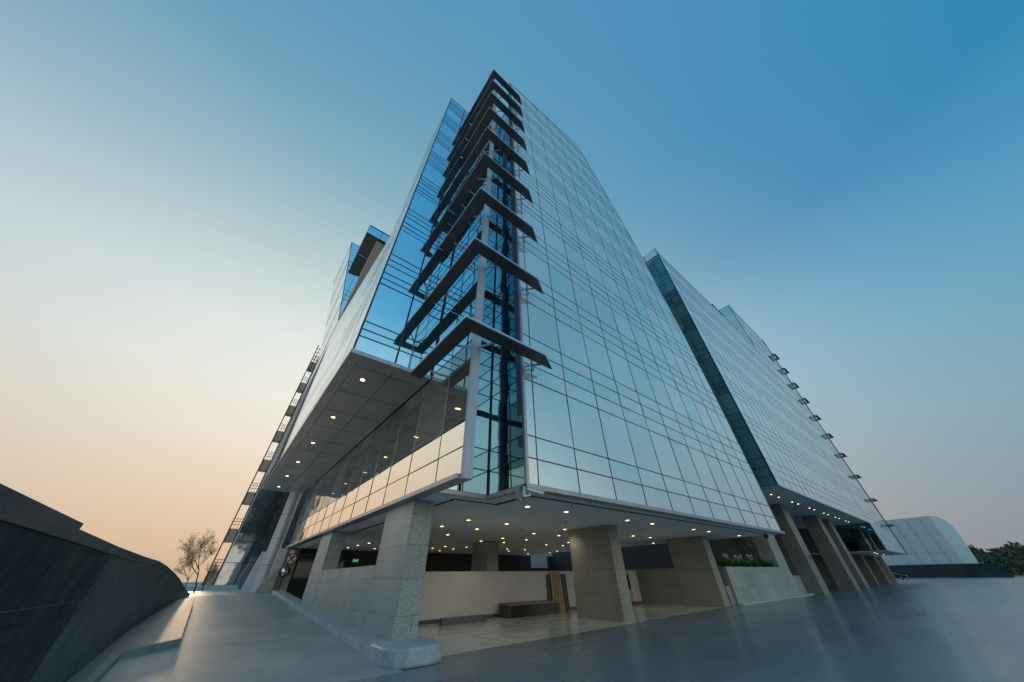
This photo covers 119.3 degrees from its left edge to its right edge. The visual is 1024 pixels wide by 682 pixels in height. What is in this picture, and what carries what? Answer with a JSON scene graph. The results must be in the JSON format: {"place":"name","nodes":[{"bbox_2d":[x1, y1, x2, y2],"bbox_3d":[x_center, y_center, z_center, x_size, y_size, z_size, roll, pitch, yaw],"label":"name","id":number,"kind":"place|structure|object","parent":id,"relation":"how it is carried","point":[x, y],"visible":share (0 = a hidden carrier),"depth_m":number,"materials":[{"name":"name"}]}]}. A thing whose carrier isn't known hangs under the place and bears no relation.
{"place":"outdoors","nodes":[
{"label":"outdoors","id":0,"kind":"place"},
{"bbox_2d":[182,582,240,588],"bbox_3d":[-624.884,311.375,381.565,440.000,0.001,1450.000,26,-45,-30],"label":"ground","id":1,"kind":"structure","parent":0,"point":[192,583],"depth_m":153.34,"materials":[{"name":"grey"}]},
{"bbox_2d":[201,562,220,590],"bbox_3d":[-28.808,22.339,28.537,1.464,2.344,1.477,26,-45,-30],"label":"bare tree","id":2,"kind":"object","parent":1,"relation":"on","point":[213,570],"visible":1,"depth_m":28.69,"materials":[{"name":"brown plant"}]},
{"bbox_2d":[184,585,238,590],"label":"wall","id":3,"kind":"structure","parent":1,"relation":"on","point":[214,587],"depth_m":30.60,"materials":[{"name":"paint"}]},
{"bbox_2d":[241,552,265,588],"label":"concrete pier","id":4,"kind":"structure","parent":0,"point":[249,581],"depth_m":32.76,"materials":[{"name":"grey concrete"}]},
{"bbox_2d":[201,345,320,587],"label":"glass tower","id":5,"kind":"structure","parent":0,"point":[250,538],"depth_m":39.78,"materials":[{"name":"grey"}]},
{"bbox_2d":[262,225,389,485],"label":"office block","id":6,"kind":"structure","parent":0,"point":[357,264],"depth_m":34.25,"materials":[{"name":"blue glass"}]},
{"bbox_2d":[0,0,1023,581],"label":"sky","id":7,"kind":"structure","parent":0,"point":[187,187],"materials":[{"name":"blue"}]},
{"bbox_2d":[417,603,723,656],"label":"floor","id":8,"kind":"structure","parent":0,"point":[493,632],"depth_m":11.90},
{"bbox_2d":[439,614,486,625],"bbox_3d":[-2.124,12.413,13.333,2.350,0.240,0.220,26,-45,-30],"label":"parking stop","id":9,"kind":"object","parent":8,"relation":"on","point":[462,620],"visible":1,"depth_m":13.22,"materials":[{"name":"grey concrete"}]},
{"bbox_2d":[471,541,497,570],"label":"granite column","id":10,"kind":"structure","parent":8,"relation":"on","point":[484,555],"depth_m":20.82,"materials":[{"name":"grey stone"}]},
{"bbox_2d":[418,571,576,624],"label":"wall","id":11,"kind":"structure","parent":8,"relation":"on","point":[453,594],"depth_m":15.17,"materials":[{"name":"grey"}]},
{"bbox_2d":[261,69,784,599],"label":"office tower","id":12,"kind":"structure","parent":8,"relation":"on","point":[507,327],"depth_m":15.53,"materials":[{"name":"blue glass"}]},
{"bbox_2d":[287,554,347,592],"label":"entrance doors","id":13,"kind":"structure","parent":12,"relation":"attached to","point":[299,581],"depth_m":22.94,"materials":[{"name":"black glass"}]},
{"bbox_2d":[523,486,545,496],"bbox_3d":[0.632,4.325,8.546,0.694,0.282,0.170,17,-42,-21],"label":"security camera","id":14,"kind":"object","parent":12,"relation":"attached to","point":[534,490],"visible":1,"depth_m":8.51,"materials":[{"name":"white plastic"}]},
{"bbox_2d":[516,488,521,499],"bbox_3d":[0.203,4.354,8.510,0.120,0.280,0.120,26,-45,-30],"label":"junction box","id":15,"kind":"object","parent":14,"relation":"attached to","point":[518,493],"visible":1,"depth_m":8.47,"materials":[{"name":"metal"}]},
{"bbox_2d":[499,599,560,618],"bbox_3d":[1.002,14.099,15.789,3.650,0.550,0.850,26,-45,-30],"label":"bench","id":16,"kind":"object","parent":8,"relation":"on","point":[508,610],"visible":0.98,"depth_m":15.39,"materials":[{"name":"black paint"}]},
{"bbox_2d":[546,574,552,599],"bbox_3d":[2.256,14.731,17.531,0.420,1.680,0.160,26,-45,-30],"label":"black board","id":17,"kind":"object","parent":8,"relation":"on","point":[549,586],"visible":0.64,"depth_m":17.64,"materials":[{"name":"black paint"}]},
{"bbox_2d":[549,571,554,599],"bbox_3d":[2.407,14.706,17.616,0.180,1.820,0.210,26,-45,-30],"label":"timber plank","id":18,"kind":"object","parent":8,"relation":"on","point":[552,586],"visible":0.64,"depth_m":17.76,"materials":[{"name":"brown wood"}]},
{"bbox_2d":[552,571,559,610],"bbox_3d":[2.586,14.793,17.730,0.180,1.820,0.210,26,-45,-30],"label":"timber plank","id":19,"kind":"object","parent":8,"relation":"on","point":[555,586],"visible":0.79,"depth_m":17.86,"materials":[{"name":"brown wood"}]},
{"bbox_2d":[555,571,561,610],"bbox_3d":[2.766,14.880,17.845,0.180,1.820,0.210,26,-45,-30],"label":"timber plank","id":20,"kind":"object","parent":8,"relation":"on","point":[558,591],"visible":0.93,"depth_m":17.83,"materials":[{"name":"brown wood"}]},
{"bbox_2d":[557,571,564,610],"bbox_3d":[2.945,14.967,17.959,0.180,1.820,0.210,26,-45,-30],"label":"timber plank","id":21,"kind":"object","parent":8,"relation":"on","point":[561,592],"visible":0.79,"depth_m":17.91,"materials":[{"name":"brown wood"}]},
{"bbox_2d":[560,574,569,610],"bbox_3d":[3.216,15.197,18.143,0.420,1.680,0.160,26,-45,-30],"label":"black board","id":22,"kind":"object","parent":8,"relation":"on","point":[565,591],"visible":1,"depth_m":18.11,"materials":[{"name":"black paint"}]},
{"bbox_2d":[568,525,635,621],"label":"granite column","id":23,"kind":"structure","parent":8,"relation":"on","point":[601,587],"depth_m":14.49,"materials":[{"name":"grey stone"}]},
{"bbox_2d":[625,570,641,601],"bbox_3d":[8.442,17.363,21.261,0.920,1.700,0.700,26,-45,-30],"label":"vending cabinet","id":24,"kind":"object","parent":8,"relation":"on","point":[633,586],"visible":0.67,"depth_m":20.99,"materials":[{"name":"white metal"}]},
{"bbox_2d":[625,536,730,606],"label":"granite column","id":25,"kind":"structure","parent":8,"relation":"on","point":[692,577],"depth_m":20.02,"materials":[{"name":"grey stone"}]},
{"bbox_2d":[724,585,735,605],"bbox_3d":[13.841,16.304,19.194,0.650,0.970,0.400,26,-45,-30],"label":"litter bin","id":26,"kind":"object","parent":8,"relation":"on","point":[730,595],"visible":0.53,"depth_m":19.04,"materials":[{"name":"metal"}]},
{"bbox_2d":[348,575,1023,681],"bbox_3d":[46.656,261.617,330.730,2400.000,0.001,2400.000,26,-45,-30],"label":"ground","id":27,"kind":"structure","parent":0,"point":[891,633],"depth_m":8.36,"materials":[{"name":"concrete"}]},
{"bbox_2d":[0,483,189,681],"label":"boundary wall","id":28,"kind":"structure","parent":27,"relation":"on","point":[74,599],"depth_m":3.52,"materials":[{"name":"concrete"}]},
{"bbox_2d":[67,598,194,681],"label":"kerb island","id":29,"kind":"structure","parent":27,"relation":"on","point":[163,628],"depth_m":8.02,"materials":[{"name":"grey concrete"}]},
{"bbox_2d":[99,589,402,681],"bbox_3d":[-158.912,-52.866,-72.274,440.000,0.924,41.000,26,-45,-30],"label":"driveway ramp","id":30,"kind":"structure","parent":27,"relation":"on","point":[326,656],"depth_m":7.72,"materials":[{"name":"concrete"}]},
{"bbox_2d":[174,543,218,586],"bbox_3d":[-24.648,17.390,23.090,1.662,3.275,2.189,-7,-39,8],"label":"bare tree","id":31,"kind":"object","parent":30,"relation":"on","point":[188,561],"visible":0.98,"depth_m":22.81,"materials":[{"name":"brown plant"}]},
{"bbox_2d":[178,531,217,591],"bbox_3d":[-26.471,17.956,24.806,2.247,4.558,3.605,19,-42,-23],"label":"bare tree","id":32,"kind":"object","parent":30,"relation":"on","point":[188,550],"visible":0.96,"depth_m":25.12,"materials":[{"name":"brown plant"}]},
{"bbox_2d":[151,603,331,652],"bbox_3d":[-10.745,10.742,11.556,4.860,0.441,10.024,26,-45,-30],"label":"driveway joint","id":33,"kind":"object","parent":30,"relation":"on","point":[232,644],"visible":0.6,"depth_m":8.52,"materials":[{"name":"grey concrete"}]},
{"bbox_2d":[254,569,278,592],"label":"ramp wall","id":34,"kind":"structure","parent":30,"relation":"on","point":[266,585],"depth_m":21.49,"materials":[{"name":"grey concrete"}]},
{"bbox_2d":[250,491,301,591],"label":"round column","id":35,"kind":"structure","parent":30,"relation":"on","point":[280,533],"depth_m":25.48,"materials":[{"name":"paint"}]},
{"bbox_2d":[267,548,300,592],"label":"granite pillar","id":36,"kind":"structure","parent":30,"relation":"on","point":[279,562],"depth_m":22.65,"materials":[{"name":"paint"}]},
{"bbox_2d":[278,566,289,588],"bbox_3d":[-17.049,17.635,22.212,0.654,1.537,0.269,26,-45,-30],"label":"traffic mirror","id":37,"kind":"object","parent":36,"relation":"attached to","point":[284,571],"visible":0.95,"depth_m":22.40,"materials":[{"name":"white mirror"}]},
{"bbox_2d":[285,553,297,564],"bbox_3d":[-17.000,16.799,23.093,0.760,0.760,0.058,26,-45,-30],"label":"traffic sign","id":38,"kind":"object","parent":36,"relation":"attached to","point":[291,559],"visible":0.95,"depth_m":23.06,"materials":[{"name":"white"}]},
{"bbox_2d":[272,590,441,669],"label":"kerb","id":39,"kind":"structure","parent":27,"relation":"on","point":[419,651],"depth_m":7.47,"materials":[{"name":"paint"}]},
{"bbox_2d":[302,499,433,641],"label":"granite wall","id":40,"kind":"structure","parent":27,"relation":"on","point":[381,598],"depth_m":9.53,"materials":[{"name":"stone"}]},
{"bbox_2d":[521,553,551,567],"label":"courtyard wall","id":41,"kind":"structure","parent":27,"relation":"on","point":[538,560],"depth_m":57.10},
{"bbox_2d":[718,567,813,604],"bbox_3d":[19.505,19.720,24.444,15.900,1.950,3.750,26,-45,-30],"label":"planter","id":42,"kind":"object","parent":27,"relation":"on","point":[751,585],"visible":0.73,"depth_m":21.54,"materials":[{"name":"grey concrete"}]},
{"bbox_2d":[716,558,724,566],"bbox_3d":[14.743,15.570,21.080,2.123,0.752,1.719,6,-39,-9],"label":"strappy plant","id":43,"kind":"object","parent":42,"relation":"on","point":[719,563],"visible":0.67,"depth_m":21.03,"materials":[{"name":"green plant"}]},
{"bbox_2d":[719,553,732,566],"bbox_3d":[15.345,15.887,21.633,1.452,0.922,1.848,2,-38,-3],"label":"strappy plant","id":44,"kind":"object","parent":42,"relation":"on","point":[725,564],"visible":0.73,"depth_m":21.61,"materials":[{"name":"green plant"}]},
{"bbox_2d":[721,555,732,566],"bbox_3d":[15.688,16.149,21.938,1.796,0.879,1.759,-27,-45,29],"label":"strappy plant","id":45,"kind":"object","parent":42,"relation":"on","point":[729,565],"visible":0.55,"depth_m":21.96,"materials":[{"name":"green plant"}]},
{"bbox_2d":[719,537,761,561],"bbox_3d":[19.980,17.860,26.186,3.375,3.430,3.765,-26,-45,28],"label":"palm","id":46,"kind":"object","parent":42,"relation":"in","point":[744,542],"visible":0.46,"depth_m":26.01,"materials":[{"name":"green plant"}]},
{"bbox_2d":[739,555,746,566],"bbox_3d":[17.989,17.263,23.440,1.624,0.928,1.870,6,-39,-9],"label":"strappy plant","id":47,"kind":"object","parent":42,"relation":"on","point":[743,562],"visible":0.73,"depth_m":23.33,"materials":[{"name":"green plant"}]},
{"bbox_2d":[643,249,907,584],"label":"long office block","id":48,"kind":"structure","parent":27,"relation":"on","point":[799,466],"depth_m":40.52,"materials":[{"name":"blue glass"}]},
{"bbox_2d":[752,535,807,595],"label":"granite column","id":49,"kind":"structure","parent":27,"relation":"on","point":[768,549],"depth_m":26.63,"materials":[{"name":"grey stone"}]},
{"bbox_2d":[770,503,830,594],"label":"granite column","id":50,"kind":"structure","parent":27,"relation":"on","point":[805,566],"depth_m":28.60,"materials":[{"name":"grey stone"}]},
{"bbox_2d":[801,515,859,589],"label":"granite column","id":51,"kind":"structure","parent":27,"relation":"on","point":[839,570],"depth_m":35.38,"materials":[{"name":"grey stone"}]},
{"bbox_2d":[821,519,868,587],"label":"granite column","id":52,"kind":"structure","parent":27,"relation":"on","point":[846,556],"depth_m":38.25,"materials":[{"name":"grey stone"}]},
{"bbox_2d":[851,554,878,583],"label":"granite column","id":53,"kind":"structure","parent":27,"relation":"on","point":[865,569],"depth_m":49.15,"materials":[{"name":"grey stone"}]},
{"bbox_2d":[863,555,889,581],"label":"granite column","id":54,"kind":"structure","parent":27,"relation":"on","point":[876,569],"depth_m":53.64,"materials":[{"name":"grey stone"}]},
{"bbox_2d":[875,556,896,581],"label":"granite column","id":55,"kind":"structure","parent":27,"relation":"on","point":[886,569],"depth_m":56.27,"materials":[{"name":"grey stone"}]},
{"bbox_2d":[892,572,908,579],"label":"parked car","id":56,"kind":"object","parent":27,"relation":"on","point":[902,577],"visible":0.46,"depth_m":65.95,"materials":[{"name":"grey paint"}]},
{"bbox_2d":[882,516,978,564],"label":"metal hall","id":57,"kind":"structure","parent":27,"relation":"on","point":[924,540],"depth_m":81.73,"materials":[{"name":"white"}]},
{"bbox_2d":[968,541,1023,574],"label":"wood","id":58,"kind":"object","parent":27,"relation":"on","point":[1006,557],"visible":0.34,"depth_m":96.93,"materials":[{"name":"green plant"}]},
{"bbox_2d":[1015,560,1023,570],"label":"hedge","id":59,"kind":"object","parent":27,"relation":"on","point":[1020,564],"visible":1,"depth_m":72.69,"materials":[{"name":"green plant"}]},
{"bbox_2d":[887,563,1014,577],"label":"perimeter wall","id":60,"kind":"structure","parent":0,"point":[957,570],"depth_m":76.77,"materials":[{"name":"concrete"}]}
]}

